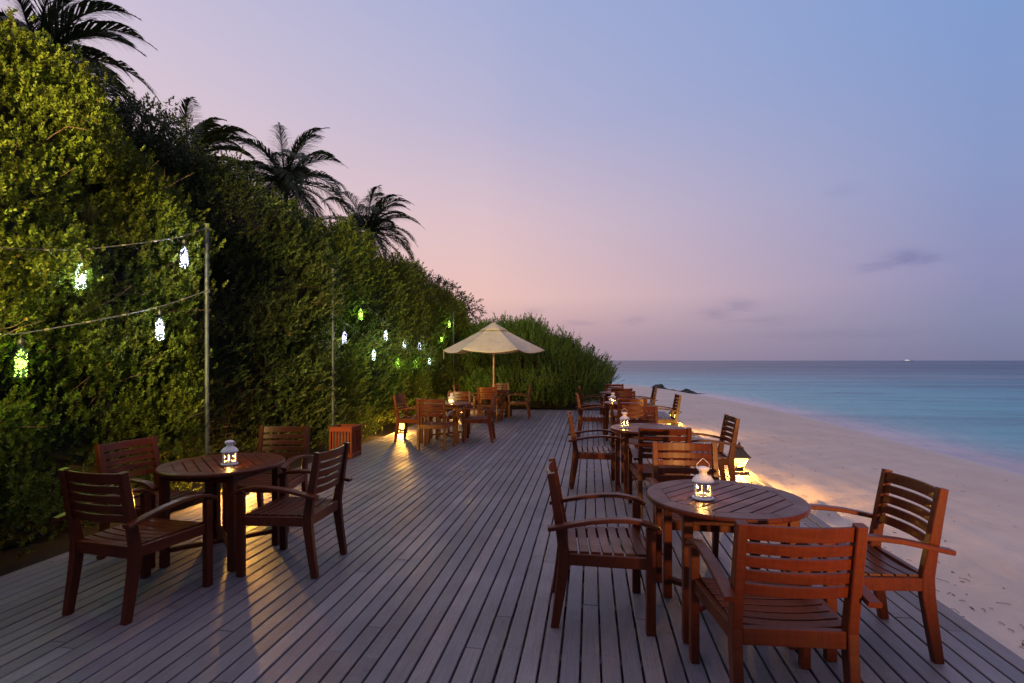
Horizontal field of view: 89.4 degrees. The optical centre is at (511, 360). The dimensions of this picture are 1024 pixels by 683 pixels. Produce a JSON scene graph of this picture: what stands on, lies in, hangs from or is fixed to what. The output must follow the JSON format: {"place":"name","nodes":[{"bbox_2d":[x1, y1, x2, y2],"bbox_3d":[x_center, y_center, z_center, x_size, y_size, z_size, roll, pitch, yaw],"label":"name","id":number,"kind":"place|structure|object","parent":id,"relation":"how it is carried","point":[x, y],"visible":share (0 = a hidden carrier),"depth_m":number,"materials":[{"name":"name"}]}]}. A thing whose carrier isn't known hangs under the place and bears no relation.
{"place":"outdoors","nodes":[
{"label":"outdoors","id":0,"kind":"place"},
{"bbox_2d":[0,383,462,576],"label":"ground","id":1,"kind":"structure","parent":0,"point":[45,549],"depth_m":4.48,"materials":[{"name":"brown soil"}]},
{"bbox_2d":[0,0,163,125],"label":"palm tree","id":2,"kind":"object","parent":1,"relation":"on","point":[62,17],"visible":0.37,"depth_m":12.01,"materials":[{"name":"green plant"}]},
{"bbox_2d":[0,19,227,203],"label":"broadleaf tree","id":3,"kind":"object","parent":1,"relation":"on","point":[129,110],"visible":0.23,"depth_m":6.50,"materials":[{"name":"green plant"}]},
{"bbox_2d":[0,6,230,564],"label":"hedge","id":4,"kind":"object","parent":1,"relation":"on","point":[75,395],"visible":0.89,"depth_m":4.78,"materials":[{"name":"green plant"}]},
{"bbox_2d":[132,112,239,200],"bbox_3d":[-8.351,-1.805,9.067,6.785,6.779,4.135,0,0,-25],"label":"broadleaf tree","id":5,"kind":"object","parent":1,"relation":"on","point":[171,130],"depth_m":9.57,"materials":[{"name":"green plant"}]},
{"bbox_2d":[59,116,350,458],"bbox_3d":[-4.617,-0.933,7.755,3.022,5.027,4.167,0,0,24],"label":"hedge","id":6,"kind":"object","parent":1,"relation":"on","point":[258,306],"visible":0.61,"depth_m":7.81,"materials":[{"name":"green plant"}]},
{"bbox_2d":[146,97,264,203],"bbox_3d":[-8.523,-2.698,14.040,3.306,8.587,3.296,0,0,-43],"label":"palm tree","id":7,"kind":"object","parent":1,"relation":"on","point":[217,135],"visible":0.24,"depth_m":14.01,"materials":[{"name":"green plant"}]},
{"bbox_2d":[204,223,210,491],"bbox_3d":[-3.416,0.057,5.798,0.061,3.186,0.061,0,0,-36],"label":"light pole","id":8,"kind":"object","parent":1,"relation":"on","point":[207,447],"visible":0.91,"depth_m":5.78,"materials":[{"name":"grey metal"}]},
{"bbox_2d":[0,227,207,250],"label":"light string","id":9,"kind":"object","parent":8,"relation":"attached to","point":[100,247],"visible":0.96,"depth_m":4.50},
{"bbox_2d":[75,252,85,288],"bbox_3d":[-3.598,-0.757,4.318,0.084,0.335,0.084,0,0,-43],"label":"bottle light","id":10,"kind":"object","parent":9,"relation":"hanging from","point":[82,257],"visible":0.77,"depth_m":4.31,"materials":[{"name":"green glass"}]},
{"bbox_2d":[180,240,188,267],"bbox_3d":[-3.432,-1.133,5.416,0.084,0.335,0.084,0,0,-13],"label":"bottle light","id":11,"kind":"object","parent":9,"relation":"hanging from","point":[184,241],"visible":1,"depth_m":5.41,"materials":[{"name":"white glass"}]},
{"bbox_2d":[0,289,209,334],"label":"light string","id":12,"kind":"object","parent":8,"relation":"attached to","point":[46,329],"visible":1,"depth_m":4.43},
{"bbox_2d":[14,334,27,376],"bbox_3d":[-3.667,-0.033,3.863,0.084,0.335,0.084,0,0,-16],"label":"bottle light","id":13,"kind":"object","parent":12,"relation":"hanging from","point":[20,340],"visible":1,"depth_m":3.85,"materials":[{"name":"green glass"}]},
{"bbox_2d":[155,307,163,338],"bbox_3d":[-3.478,-0.362,5.109,0.084,0.335,0.084,0,0,-35],"label":"bottle light","id":14,"kind":"object","parent":12,"relation":"hanging from","point":[159,312],"visible":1,"depth_m":5.10,"materials":[{"name":"white glass"}]},
{"bbox_2d":[230,122,351,223],"bbox_3d":[-9.582,-4.139,22.048,5.717,11.458,5.625,0,0,9],"label":"palm tree","id":15,"kind":"object","parent":1,"relation":"on","point":[289,180],"visible":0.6,"depth_m":21.55,"materials":[{"name":"green plant"}]},
{"bbox_2d":[331,268,335,425],"bbox_3d":[-2.986,0.057,8.637,0.061,3.186,0.061,0,0,25],"label":"light pole","id":16,"kind":"object","parent":1,"relation":"on","point":[332,314],"visible":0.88,"depth_m":8.61,"materials":[{"name":"grey metal"}]},
{"bbox_2d":[254,197,472,446],"bbox_3d":[-3.287,-0.832,14.002,3.030,4.824,11.216,0,0,9],"label":"hedge","id":17,"kind":"object","parent":1,"relation":"on","point":[390,290],"visible":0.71,"depth_m":11.27,"materials":[{"name":"green plant"}]},
{"bbox_2d":[322,185,423,260],"bbox_3d":[-6.868,-3.546,24.967,5.341,10.276,5.400,0,0,9],"label":"palm tree","id":18,"kind":"object","parent":1,"relation":"on","point":[375,221],"visible":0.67,"depth_m":24.68,"materials":[{"name":"green plant"}]},
{"bbox_2d":[416,269,486,321],"bbox_3d":[-2.838,-0.934,19.259,3.689,5.040,4.686,0,0,9],"label":"broadleaf tree","id":19,"kind":"object","parent":1,"relation":"on","point":[439,282],"visible":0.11,"depth_m":19.21,"materials":[{"name":"green plant"}]},
{"bbox_2d":[453,311,454,409],"bbox_3d":[-1.812,0.057,16.056,0.061,3.186,0.061,0,0,-4],"label":"light pole","id":20,"kind":"object","parent":1,"relation":"on","point":[453,344],"visible":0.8,"depth_m":16.03,"materials":[{"name":"grey metal"}]},
{"bbox_2d":[336,313,449,355],"bbox_3d":[-2.382,-0.453,12.341,0.015,0.680,7.472,0,0,9],"label":"light string","id":21,"kind":"object","parent":20,"relation":"attached to","point":[376,343],"visible":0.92,"depth_m":10.04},
{"bbox_2d":[338,274,452,337],"bbox_3d":[-2.382,-1.026,12.342,0.015,0.934,7.473,0,0,9],"label":"light string","id":22,"kind":"object","parent":20,"relation":"attached to","point":[383,320],"visible":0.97,"depth_m":10.43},
{"bbox_2d":[0,409,1023,682],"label":"deck","id":23,"kind":"structure","parent":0,"point":[406,589],"depth_m":3.22,"materials":[{"name":"grey wood"}]},
{"bbox_2d":[52,467,217,625],"bbox_3d":[-2.391,1.089,3.323,0.596,0.889,0.647,0,0,15],"label":"armchair","id":24,"kind":"object","parent":23,"relation":"on","point":[134,540],"visible":1,"depth_m":3.11,"materials":[{"name":"brown wood"}]},
{"bbox_2d":[87,435,213,568],"bbox_3d":[-2.855,1.089,4.142,0.647,0.889,0.596,0,0,15],"label":"armchair","id":25,"kind":"object","parent":23,"relation":"on","point":[102,457],"visible":0.6,"depth_m":4.18,"materials":[{"name":"brown wood"}]},
{"bbox_2d":[155,453,284,571],"bbox_3d":[-2.266,1.166,4.066,0.890,0.728,0.890,0,0,-37],"label":"round table","id":26,"kind":"object","parent":23,"relation":"on","point":[208,468],"visible":0.97,"depth_m":3.85,"materials":[{"name":"brown wood"}]},
{"bbox_2d":[221,440,238,465],"bbox_3d":[-2.173,0.708,3.981,0.124,0.189,0.124,0,0,39],"label":"candle lantern","id":27,"kind":"object","parent":26,"relation":"on","point":[229,449],"visible":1,"depth_m":3.95,"materials":[{"name":"white metal"}]},
{"bbox_2d":[222,425,312,533],"bbox_3d":[-2.261,1.089,4.846,0.596,0.889,0.647,0,0,2],"label":"armchair","id":28,"kind":"object","parent":23,"relation":"on","point":[294,479],"visible":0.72,"depth_m":5.08,"materials":[{"name":"brown wood"}]},
{"bbox_2d":[231,442,351,578],"bbox_3d":[-1.625,1.089,3.898,0.647,0.889,0.596,0,0,7],"label":"armchair","id":29,"kind":"object","parent":23,"relation":"on","point":[308,509],"visible":1,"depth_m":3.69,"materials":[{"name":"brown wood"}]},
{"bbox_2d":[328,424,362,458],"bbox_3d":[-2.653,1.283,8.251,0.400,0.492,0.392,0,0,8],"label":"planter box","id":30,"kind":"object","parent":23,"relation":"on","point":[339,434],"visible":0.76,"depth_m":8.09,"materials":[{"name":"brown wood"}]},
{"bbox_2d":[394,413,407,433],"bbox_3d":[-2.321,1.318,10.911,0.244,0.421,0.244,0,0,9],"label":"path lamp","id":31,"kind":"object","parent":23,"relation":"on","point":[401,427],"visible":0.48,"depth_m":10.85,"materials":[{"name":"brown glass"}]},
{"bbox_2d":[392,393,432,442],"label":"armchair","id":32,"kind":"object","parent":23,"relation":"on","point":[406,419],"visible":0.79,"depth_m":9.72,"materials":[{"name":"brown wood"}]},
{"bbox_2d":[413,398,455,450],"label":"armchair","id":33,"kind":"object","parent":23,"relation":"on","point":[444,425],"visible":1,"depth_m":8.80,"materials":[{"name":"brown wood"}]},
{"bbox_2d":[427,401,469,443],"bbox_3d":[-1.236,1.166,9.796,0.890,0.728,0.890,0,0,-36],"label":"round table","id":34,"kind":"object","parent":23,"relation":"on","point":[456,405],"visible":0.64,"depth_m":9.54,"materials":[{"name":"brown wood"}]},
{"bbox_2d":[448,393,454,403],"bbox_3d":[-1.128,0.708,9.638,0.124,0.189,0.124,0,0,24],"label":"candle lantern","id":35,"kind":"object","parent":34,"relation":"on","point":[451,396],"visible":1,"depth_m":9.61,"materials":[{"name":"white glass"}]},
{"bbox_2d":[439,391,471,436],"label":"armchair","id":36,"kind":"object","parent":23,"relation":"on","point":[467,395],"visible":0.36,"depth_m":10.81,"materials":[{"name":"brown wood"}]},
{"bbox_2d":[453,384,479,416],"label":"armchair","id":37,"kind":"object","parent":23,"relation":"on","point":[473,402],"visible":0.38,"depth_m":13.63,"materials":[{"name":"brown wood"}]},
{"bbox_2d":[461,394,496,442],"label":"armchair","id":38,"kind":"object","parent":23,"relation":"on","point":[468,419],"visible":1,"depth_m":9.63,"materials":[{"name":"brown wood"}]},
{"bbox_2d":[475,387,502,422],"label":"armchair","id":39,"kind":"object","parent":23,"relation":"on","point":[487,395],"visible":0.84,"depth_m":12.70,"materials":[{"name":"brown wood"}]},
{"bbox_2d":[443,319,543,418],"bbox_3d":[-0.488,0.210,13.728,2.705,2.640,2.485,0,0,9],"label":"patio umbrella","id":40,"kind":"object","parent":23,"relation":"on","point":[493,338],"visible":0.98,"depth_m":13.23,"materials":[{"name":"beige fabric"}]},
{"bbox_2d":[480,390,509,419],"bbox_3d":[-0.488,1.166,13.728,0.890,0.728,0.890,0,0,-36],"label":"round table","id":41,"kind":"object","parent":23,"relation":"on","point":[499,392],"visible":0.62,"depth_m":13.80,"materials":[{"name":"brown wood"}]},
{"bbox_2d":[487,383,510,415],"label":"armchair","id":42,"kind":"object","parent":23,"relation":"on","point":[502,386],"visible":0.36,"depth_m":14.71,"materials":[{"name":"brown wood"}]},
{"bbox_2d":[507,384,531,418],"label":"armchair","id":43,"kind":"object","parent":23,"relation":"on","point":[511,402],"visible":1,"depth_m":13.63,"materials":[{"name":"brown wood"}]},
{"bbox_2d":[578,386,604,422],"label":"armchair","id":44,"kind":"object","parent":23,"relation":"on","point":[599,396],"visible":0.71,"depth_m":12.82,"materials":[{"name":"brown wood"}]},
{"bbox_2d":[575,393,609,440],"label":"armchair","id":45,"kind":"object","parent":23,"relation":"on","point":[603,418],"visible":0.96,"depth_m":9.93,"materials":[{"name":"brown wood"}]},
{"bbox_2d":[567,411,622,490],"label":"armchair","id":46,"kind":"object","parent":23,"relation":"on","point":[612,453],"visible":1,"depth_m":6.14,"materials":[{"name":"brown wood"}]},
{"bbox_2d":[546,457,661,635],"bbox_3d":[0.534,1.089,3.177,0.647,0.889,0.596,0,0,5],"label":"armchair","id":47,"kind":"object","parent":23,"relation":"on","point":[640,553],"visible":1,"depth_m":2.95,"materials":[{"name":"brown wood"}]},
{"bbox_2d":[599,391,610,416],"bbox_3d":[2.656,1.166,13.049,0.890,0.728,0.890,0,0,-36],"label":"round table","id":48,"kind":"object","parent":23,"relation":"on","point":[607,393],"visible":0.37,"depth_m":12.93,"materials":[{"name":"brown wood"}]},
{"bbox_2d":[603,384,623,405],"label":"armchair","id":49,"kind":"object","parent":23,"relation":"on","point":[608,387],"visible":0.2,"depth_m":14.19,"materials":[{"name":"brown wood"}]},
{"bbox_2d":[607,388,632,422],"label":"armchair","id":50,"kind":"object","parent":23,"relation":"on","point":[609,399],"visible":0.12,"depth_m":12.06,"materials":[{"name":"brown wood"}]},
{"bbox_2d":[609,391,638,419],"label":"armchair","id":51,"kind":"object","parent":23,"relation":"on","point":[625,392],"visible":0.18,"depth_m":10.98,"materials":[{"name":"brown wood"}]},
{"bbox_2d":[603,401,650,435],"bbox_3d":[2.196,1.166,9.883,0.890,0.728,0.890,0,0,-36],"label":"round table","id":52,"kind":"object","parent":23,"relation":"on","point":[613,406],"visible":0.37,"depth_m":9.87,"materials":[{"name":"brown wood"}]},
{"bbox_2d":[610,393,615,402],"bbox_3d":[1.917,0.708,9.844,0.124,0.189,0.124,0,0,-26],"label":"candle lantern","id":53,"kind":"object","parent":52,"relation":"on","point":[613,396],"visible":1,"depth_m":9.81,"materials":[{"name":"white metal"}]},
{"bbox_2d":[612,398,649,437],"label":"armchair","id":54,"kind":"object","parent":23,"relation":"on","point":[636,402],"visible":0.34,"depth_m":8.87,"materials":[{"name":"brown wood"}]},
{"bbox_2d":[622,405,665,459],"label":"armchair","id":55,"kind":"object","parent":23,"relation":"on","point":[635,415],"visible":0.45,"depth_m":7.40,"materials":[{"name":"brown wood"}]},
{"bbox_2d":[632,387,657,423],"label":"armchair","id":56,"kind":"object","parent":23,"relation":"on","point":[653,395],"visible":0.45,"depth_m":12.38,"materials":[{"name":"brown wood"}]},
{"bbox_2d":[610,423,685,493],"bbox_3d":[1.624,1.166,6.176,0.890,0.728,0.890,0,0,-36],"label":"round table","id":57,"kind":"object","parent":23,"relation":"on","point":[630,432],"visible":0.55,"depth_m":6.10,"materials":[{"name":"brown wood"}]},
{"bbox_2d":[619,412,629,428],"bbox_3d":[1.335,0.684,6.139,0.124,0.235,0.124,0,0,-11],"label":"candle lantern","id":58,"kind":"object","parent":57,"relation":"on","point":[624,418],"visible":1,"depth_m":6.10,"materials":[{"name":"white metal"}]},
{"bbox_2d":[627,427,696,517],"bbox_3d":[1.506,1.089,5.269,0.596,0.889,0.647,0,0,7],"label":"armchair","id":59,"kind":"object","parent":23,"relation":"on","point":[640,471],"visible":0.51,"depth_m":5.02,"materials":[{"name":"brown wood"}]},
{"bbox_2d":[647,394,681,425],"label":"armchair","id":60,"kind":"object","parent":23,"relation":"on","point":[671,420],"visible":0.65,"depth_m":9.59,"materials":[{"name":"brown wood"}]},
{"bbox_2d":[645,441,733,581],"bbox_3d":[1.321,1.089,3.810,0.596,0.889,0.647,0,0,9],"label":"armchair","id":61,"kind":"object","parent":23,"relation":"on","point":[712,448],"visible":0.43,"depth_m":4.06,"materials":[{"name":"brown wood"}]},
{"bbox_2d":[678,414,740,480],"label":"armchair","id":62,"kind":"object","parent":23,"relation":"on","point":[725,459],"visible":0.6,"depth_m":5.81,"materials":[{"name":"brown wood"}]},
{"bbox_2d":[646,479,810,649],"bbox_3d":[1.252,1.166,3.057,0.890,0.728,0.890,0,0,-39],"label":"round table","id":63,"kind":"object","parent":23,"relation":"on","point":[732,502],"visible":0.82,"depth_m":2.90,"materials":[{"name":"brown wood"}]},
{"bbox_2d":[692,458,713,500],"bbox_3d":[1.107,0.684,2.998,0.124,0.235,0.124,0,0,1],"label":"candle lantern","id":64,"kind":"object","parent":63,"relation":"on","point":[702,477],"visible":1,"depth_m":2.97,"materials":[{"name":"white metal"}]},
{"bbox_2d":[727,442,751,473],"bbox_3d":[3.090,1.318,7.036,0.244,0.421,0.244,0,0,5],"label":"path lamp","id":65,"kind":"object","parent":23,"relation":"on","point":[741,457],"visible":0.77,"depth_m":6.96,"materials":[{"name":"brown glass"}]},
{"bbox_2d":[685,520,882,682],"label":"armchair","id":66,"kind":"object","parent":23,"relation":"on","point":[743,605],"visible":1,"depth_m":2.09,"materials":[{"name":"brown wood"}]},
{"bbox_2d":[780,468,955,663],"bbox_3d":[1.915,1.089,2.879,0.647,0.889,0.596,0,0,6],"label":"armchair","id":67,"kind":"object","parent":23,"relation":"on","point":[885,570],"visible":0.72,"depth_m":2.67,"materials":[{"name":"brown wood"}]},
{"bbox_2d":[0,0,1023,360],"label":"sky","id":68,"kind":"structure","parent":0,"point":[652,180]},
{"bbox_2d":[467,398,603,411],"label":"ground","id":69,"kind":"structure","parent":0,"point":[572,408],"depth_m":17.20,"materials":[{"name":"beige soil"}]},
{"bbox_2d":[446,310,624,407],"bbox_3d":[0.568,-0.126,17.695,6.554,3.412,3.969,0,0,9],"label":"hedge","id":70,"kind":"object","parent":69,"relation":"on","point":[558,370],"visible":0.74,"depth_m":16.97,"materials":[{"name":"green plant"}]},
{"bbox_2d":[429,383,1023,682],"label":"sand","id":71,"kind":"structure","parent":0,"point":[982,536],"depth_m":7.43,"materials":[{"name":"beige sand"}]},
{"bbox_2d":[651,384,676,390],"bbox_3d":[10.855,2.155,37.449,3.625,0.893,1.327,0,0,43],"label":"rock","id":72,"kind":"object","parent":71,"relation":"on","point":[660,386],"visible":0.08,"depth_m":37.39,"materials":[{"name":"grey stone"}]},
{"bbox_2d":[679,388,701,393],"bbox_3d":[11.921,2.218,35.501,0.914,0.590,2.924,0,0,-43],"label":"rock","id":73,"kind":"object","parent":71,"relation":"on","point":[686,390],"visible":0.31,"depth_m":35.20,"materials":[{"name":"grey stone"}]},
{"bbox_2d":[666,399,1023,648],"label":"litter","id":74,"kind":"object","parent":71,"relation":"on","point":[938,561],"visible":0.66,"depth_m":4.08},
{"bbox_2d":[460,361,1023,473],"bbox_3d":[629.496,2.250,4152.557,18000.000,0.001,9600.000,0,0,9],"label":"sea","id":75,"kind":"structure","parent":0,"point":[972,410],"depth_m":35.20,"materials":[{"name":"liquid"}]}
]}

